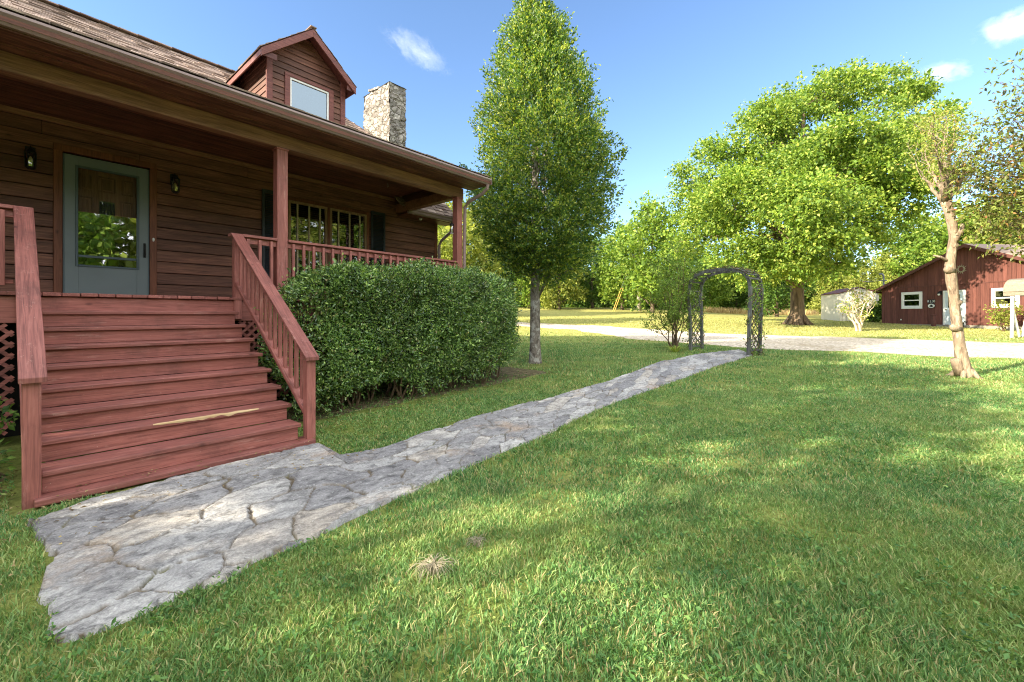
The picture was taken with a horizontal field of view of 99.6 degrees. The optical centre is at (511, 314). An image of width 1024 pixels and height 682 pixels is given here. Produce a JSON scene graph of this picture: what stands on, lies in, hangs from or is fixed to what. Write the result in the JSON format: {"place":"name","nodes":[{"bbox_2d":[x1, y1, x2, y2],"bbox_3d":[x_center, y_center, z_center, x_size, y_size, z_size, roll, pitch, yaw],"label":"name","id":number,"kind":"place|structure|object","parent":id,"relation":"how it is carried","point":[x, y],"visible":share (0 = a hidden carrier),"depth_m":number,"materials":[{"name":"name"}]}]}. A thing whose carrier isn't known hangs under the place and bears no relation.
{"place":"outdoors","nodes":[
{"label":"outdoors","id":0,"kind":"place"},
{"bbox_2d":[27,349,751,643],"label":"stone path","id":1,"kind":"structure","parent":0,"point":[133,561],"depth_m":2.96,"materials":[{"name":"grey stone"}]},
{"bbox_2d":[0,306,1023,681],"bbox_3d":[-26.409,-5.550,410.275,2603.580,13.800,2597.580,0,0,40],"label":"lawn","id":2,"kind":"structure","parent":0,"point":[550,314],"depth_m":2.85,"materials":[{"name":"plant"}]},
{"bbox_2d":[13,205,318,509],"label":"porch stairs","id":3,"kind":"structure","parent":2,"relation":"on","point":[37,328],"depth_m":4.14,"materials":[{"name":"brown wood"}]},
{"bbox_2d":[0,0,491,437],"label":"wooden house","id":4,"kind":"structure","parent":2,"relation":"on","point":[275,157],"depth_m":6.80,"materials":[{"name":"brown wood"}]},
{"bbox_2d":[24,145,36,169],"bbox_3d":[-6.593,-2.148,5.927,0.166,0.335,0.124,0,0,40],"label":"wall lantern","id":5,"kind":"object","parent":4,"relation":"attached to","point":[30,154],"depth_m":5.90,"materials":[{"name":"black metal"}]},
{"bbox_2d":[63,153,148,294],"bbox_3d":[-6.178,-1.272,6.618,0.251,2.085,0.965,0,0,40],"label":"storm door","id":6,"kind":"structure","parent":4,"relation":"in","point":[106,204],"depth_m":6.62,"materials":[{"name":"grey paint"}]},
{"bbox_2d":[170,173,179,193],"bbox_3d":[-5.558,-2.158,7.141,0.166,0.335,0.124,0,0,40],"label":"wall lantern","id":7,"kind":"object","parent":4,"relation":"attached to","point":[174,180],"depth_m":7.12,"materials":[{"name":"black metal"}]},
{"bbox_2d":[288,200,327,279],"bbox_3d":[-4.208,-1.478,8.911,0.105,1.585,0.796,0,0,40],"label":"window","id":8,"kind":"structure","parent":4,"relation":"in","point":[297,203],"depth_m":8.90,"materials":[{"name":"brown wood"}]},
{"bbox_2d":[330,208,366,264],"bbox_3d":[-3.633,-1.478,9.586,0.105,1.585,0.862,0,0,40],"label":"window","id":9,"kind":"structure","parent":4,"relation":"in","point":[364,216],"depth_m":9.61,"materials":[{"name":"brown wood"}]},
{"bbox_2d":[0,367,545,496],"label":"soil bed","id":10,"kind":"object","parent":2,"relation":"on","point":[509,371],"visible":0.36,"depth_m":7.20,"materials":[{"name":"brown soil"}]},
{"bbox_2d":[0,439,16,469],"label":"weed plant","id":11,"kind":"object","parent":10,"relation":"on","point":[6,459],"visible":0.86,"depth_m":3.29,"materials":[{"name":"green plant"}]},
{"bbox_2d":[0,396,19,433],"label":"weed plant","id":12,"kind":"object","parent":10,"relation":"on","point":[2,418],"visible":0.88,"depth_m":3.63,"materials":[{"name":"green plant"}]},
{"bbox_2d":[253,253,527,418],"bbox_3d":[-1.554,0.162,7.277,1.770,2.419,5.059,0,0,40],"label":"hedge","id":13,"kind":"object","parent":10,"relation":"on","point":[489,302],"visible":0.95,"depth_m":6.53,"materials":[{"name":"green plant"}]},
{"bbox_2d":[0,365,571,584],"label":"leaf litter","id":14,"kind":"object","parent":2,"relation":"on","point":[70,508],"visible":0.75,"depth_m":3.67,"materials":[{"name":"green plant"}]},
{"bbox_2d":[409,552,460,582],"bbox_3d":[-0.405,1.316,2.241,0.239,0.070,0.254,0,0,40],"label":"dead tuft","id":15,"kind":"object","parent":2,"relation":"on","point":[431,566],"visible":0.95,"depth_m":2.23,"materials":[{"name":"beige plant"}]},
{"bbox_2d":[466,534,487,546],"bbox_3d":[-0.204,1.330,2.525,0.138,0.042,0.128,0,0,-11],"label":"dead tuft","id":16,"kind":"object","parent":2,"relation":"on","point":[475,541],"visible":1,"depth_m":2.52,"materials":[{"name":"beige plant"}]},
{"bbox_2d":[438,194,522,311],"bbox_3d":[-3.135,-3.221,26.870,7.943,9.247,6.607,0,0,-28],"label":"leafy tree","id":17,"kind":"object","parent":2,"relation":"on","point":[447,248],"visible":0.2,"depth_m":25.82,"materials":[{"name":"green plant"}]},
{"bbox_2d":[468,218,526,304],"bbox_3d":[-1.443,-4.281,36.816,6.859,9.315,5.600,0,0,40],"label":"leafy tree","id":18,"kind":"object","parent":2,"relation":"on","point":[518,294],"visible":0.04,"depth_m":35.89,"materials":[{"name":"green plant"}]},
{"bbox_2d":[514,246,552,308],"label":"leafy tree","id":19,"kind":"object","parent":2,"relation":"on","point":[525,292],"visible":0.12,"depth_m":52.90,"materials":[{"name":"green plant"}]},
{"bbox_2d":[459,0,631,363],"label":"holly tree","id":20,"kind":"object","parent":2,"relation":"on","point":[541,72],"visible":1,"depth_m":10.11,"materials":[{"name":"green plant"}]},
{"bbox_2d":[527,250,589,309],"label":"leafy tree","id":21,"kind":"object","parent":2,"relation":"on","point":[557,297],"visible":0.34,"depth_m":50.46,"materials":[{"name":"green plant"}]},
{"bbox_2d":[570,228,613,307],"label":"leafy tree","id":22,"kind":"object","parent":2,"relation":"on","point":[589,286],"visible":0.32,"depth_m":54.15,"materials":[{"name":"green plant"}]},
{"bbox_2d":[591,217,648,309],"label":"leafy tree","id":23,"kind":"object","parent":2,"relation":"on","point":[612,284],"visible":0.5,"depth_m":49.04,"materials":[{"name":"green plant"}]},
{"bbox_2d":[636,232,640,310],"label":"utility pole","id":24,"kind":"object","parent":2,"relation":"on","point":[639,307],"visible":0.01,"depth_m":46.14,"materials":[{"name":"brown wood"}]},
{"bbox_2d":[609,190,700,312],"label":"leafy tree","id":25,"kind":"object","parent":2,"relation":"on","point":[640,278],"visible":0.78,"depth_m":41.98,"materials":[{"name":"green plant"}]},
{"bbox_2d":[634,237,703,348],"bbox_3d":[5.171,-0.635,13.853,2.021,3.654,2.130,0,0,40],"label":"rose shrub","id":26,"kind":"object","parent":2,"relation":"on","point":[675,316],"visible":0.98,"depth_m":13.72,"materials":[{"name":"green plant"}]},
{"bbox_2d":[665,345,689,351],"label":"lily clump","id":27,"kind":"object","parent":2,"relation":"on","point":[674,349],"visible":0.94,"depth_m":13.22,"materials":[{"name":"green plant"}]},
{"bbox_2d":[468,253,894,312],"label":"woodland","id":28,"kind":"object","parent":2,"relation":"on","point":[607,304],"visible":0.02,"depth_m":62.62,"materials":[{"name":"green plant"}]},
{"bbox_2d":[662,238,708,308],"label":"leafy tree","id":29,"kind":"object","parent":2,"relation":"on","point":[695,259],"visible":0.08,"depth_m":51.63,"materials":[{"name":"green plant"}]},
{"bbox_2d":[687,249,736,308],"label":"leafy tree","id":30,"kind":"object","parent":2,"relation":"on","point":[713,290],"visible":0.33,"depth_m":56.78,"materials":[{"name":"green plant"}]},
{"bbox_2d":[687,267,763,355],"bbox_3d":[6.460,-0.047,13.207,0.745,2.681,1.979,0,0,-36],"label":"garden arbor","id":31,"kind":"object","parent":2,"relation":"on","point":[716,271],"visible":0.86,"depth_m":12.71,"materials":[{"name":"grey wood"}]},
{"bbox_2d":[682,257,768,355],"bbox_3d":[6.487,-0.157,13.230,1.259,3.034,2.382,0,0,-38],"label":"climbing vine","id":32,"kind":"object","parent":31,"relation":"attached to","point":[753,294],"visible":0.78,"depth_m":12.61,"materials":[{"name":"green plant"}]},
{"bbox_2d":[716,250,747,310],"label":"leafy tree","id":33,"kind":"object","parent":2,"relation":"on","point":[736,302],"visible":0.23,"depth_m":59.23,"materials":[{"name":"green plant"}]},
{"bbox_2d":[741,260,784,311],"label":"leafy tree","id":34,"kind":"object","parent":2,"relation":"on","point":[754,290],"depth_m":57.46,"materials":[{"name":"green plant"}]},
{"bbox_2d":[744,227,808,316],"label":"leafy tree","id":35,"kind":"object","parent":2,"relation":"on","point":[775,301],"visible":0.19,"depth_m":40.26,"materials":[{"name":"green plant"}]},
{"bbox_2d":[781,276,818,310],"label":"leafy tree","id":36,"kind":"object","parent":2,"relation":"on","point":[806,297],"visible":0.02,"depth_m":58.60,"materials":[{"name":"green plant"}]},
{"bbox_2d":[804,260,820,305],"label":"leafy tree","id":37,"kind":"object","parent":2,"relation":"on","point":[811,293],"visible":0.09,"depth_m":58.20,"materials":[{"name":"green plant"}]},
{"bbox_2d":[662,52,976,324],"bbox_3d":[20.641,-8.362,28.987,23.069,18.438,15.291,0,0,-32],"label":"maple tree","id":38,"kind":"object","parent":2,"relation":"on","point":[813,188],"visible":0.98,"depth_m":23.77,"materials":[{"name":"green plant"}]},
{"bbox_2d":[806,268,835,313],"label":"bush","id":39,"kind":"object","parent":2,"relation":"on","point":[816,303],"visible":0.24,"depth_m":53.80,"materials":[{"name":"green plant"}]},
{"bbox_2d":[828,259,858,294],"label":"cedar tree","id":40,"kind":"object","parent":2,"relation":"on","point":[837,286],"visible":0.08,"depth_m":51.79,"materials":[{"name":"green plant"}]},
{"bbox_2d":[821,287,878,320],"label":"white shed","id":41,"kind":"structure","parent":2,"relation":"on","point":[829,301],"depth_m":33.28,"materials":[{"name":"metal"}]},
{"bbox_2d":[834,279,878,330],"bbox_3d":[18.199,-0.442,22.616,2.318,2.763,1.618,0,0,-1],"label":"pale stem shrub","id":42,"kind":"object","parent":2,"relation":"on","point":[860,317],"visible":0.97,"depth_m":22.62,"materials":[{"name":"beige plant"}]},
{"bbox_2d":[833,256,897,304],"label":"leafy tree","id":43,"kind":"object","parent":2,"relation":"on","point":[874,283],"visible":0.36,"depth_m":48.25,"materials":[{"name":"green plant"}]},
{"bbox_2d":[857,297,881,321],"bbox_3d":[26.435,-0.079,31.427,2.295,2.293,1.928,0,0,18],"label":"green bush","id":44,"kind":"object","parent":2,"relation":"on","point":[877,313],"visible":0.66,"depth_m":31.17,"materials":[{"name":"green plant"}]},
{"bbox_2d":[862,273,886,284],"bbox_3d":[26.423,-0.957,31.618,0.305,4.013,1.664,0,0,-9],"label":"service mast","id":45,"kind":"object","parent":2,"relation":"on","point":[882,274],"visible":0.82,"depth_m":31.02,"materials":[{"name":"grey metal"}]},
{"bbox_2d":[871,249,903,299],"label":"tree","id":46,"kind":"object","parent":2,"relation":"on","point":[881,259],"visible":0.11,"depth_m":49.70,"materials":[{"name":"green plant"}]},
{"bbox_2d":[867,209,948,278],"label":"leafy tree","id":47,"kind":"object","parent":2,"relation":"on","point":[916,243],"visible":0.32,"depth_m":48.34,"materials":[{"name":"green plant"}]},
{"bbox_2d":[930,314,936,325],"bbox_3d":[25.981,0.530,26.688,0.240,1.040,0.240,0,0,-6],"label":"wooden post","id":48,"kind":"object","parent":2,"relation":"on","point":[933,319],"visible":0.79,"depth_m":26.61,"materials":[{"name":"brown wood"}]},
{"bbox_2d":[902,209,965,263],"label":"leafy tree","id":49,"kind":"object","parent":2,"relation":"on","point":[942,215],"visible":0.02,"depth_m":53.23,"materials":[{"name":"green plant"}]},
{"bbox_2d":[894,98,1000,378],"bbox_3d":[8.753,-1.725,8.726,1.679,6.257,3.703,0,0,40],"label":"crepe myrtle","id":50,"kind":"object","parent":2,"relation":"on","point":[961,364],"visible":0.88,"depth_m":8.85,"materials":[{"name":"beige plant"}]},
{"bbox_2d":[872,244,1023,330],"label":"red barn","id":51,"kind":"structure","parent":2,"relation":"on","point":[906,297],"depth_m":25.46,"materials":[{"name":"red painted wood siding"},{"name":"roof shingle"},{"name":"white paint"}]},
{"bbox_2d":[901,292,921,308],"bbox_3d":[26.267,-0.910,28.454,0.070,1.100,1.310,0,0,-6],"label":"window","id":52,"kind":"structure","parent":51,"relation":"in","point":[909,300],"depth_m":28.47,"materials":[{"name":"white paint"}]},
{"bbox_2d":[927,299,934,307],"bbox_3d":[26.380,-0.650,27.234,0.030,0.560,0.460,0,0,-6],"label":"wall sign","id":53,"kind":"object","parent":51,"relation":"attached to","point":[931,302],"visible":1,"depth_m":27.22,"materials":[{"name":"white metal"}]},
{"bbox_2d":[943,290,965,324],"bbox_3d":[26.515,-0.395,25.977,0.112,2.090,1.190,0,0,-6],"label":"door","id":54,"kind":"structure","parent":51,"relation":"in","point":[962,293],"depth_m":26.27,"materials":[{"name":"white paint"}]},
{"bbox_2d":[957,265,965,273],"bbox_3d":[26.547,-2.677,25.602,0.059,0.640,0.638,0,0,-6],"label":"sun ornament","id":55,"kind":"object","parent":51,"relation":"attached to","point":[964,268],"visible":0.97,"depth_m":25.55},
{"bbox_2d":[991,288,1019,307],"bbox_3d":[26.802,-0.900,23.528,0.070,1.080,1.220,0,0,-6],"label":"window","id":56,"kind":"structure","parent":51,"relation":"in","point":[996,293],"depth_m":23.74,"materials":[{"name":"white paint"}]},
{"bbox_2d":[918,190,1023,262],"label":"leafy tree","id":57,"kind":"object","parent":2,"relation":"on","point":[972,230],"visible":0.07,"depth_m":46.96,"materials":[{"name":"green plant"}]},
{"bbox_2d":[925,198,1022,254],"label":"leafy tree","id":58,"kind":"object","parent":2,"relation":"on","point":[960,242],"visible":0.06,"depth_m":49.36,"materials":[{"name":"green plant"}]},
{"bbox_2d":[936,48,1023,263],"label":"bronze leaf tree","id":59,"kind":"object","parent":2,"relation":"on","point":[1008,177],"visible":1,"depth_m":8.25,"materials":[{"name":"green plant"}]},
{"bbox_2d":[983,300,1023,330],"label":"rose bush","id":60,"kind":"object","parent":2,"relation":"on","point":[997,316],"visible":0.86,"depth_m":22.48,"materials":[{"name":"green plant"}]},
{"bbox_2d":[1003,278,1023,337],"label":"canopy swing","id":61,"kind":"object","parent":2,"relation":"on","point":[1012,288],"visible":0.92,"depth_m":18.59,"materials":[{"name":"white paint"}]},
{"bbox_2d":[49,0,1023,280],"label":"sky","id":62,"kind":"structure","parent":0,"point":[672,71],"materials":[{"name":"blue"}]},
{"bbox_2d":[481,321,1023,358],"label":"driveway","id":63,"kind":"structure","parent":0,"point":[938,348],"depth_m":15.63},
{"bbox_2d":[703,306,820,315],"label":"dry grass","id":64,"kind":"structure","parent":0,"point":[730,310],"depth_m":47.64,"materials":[{"name":"yellow plant"}]}
]}

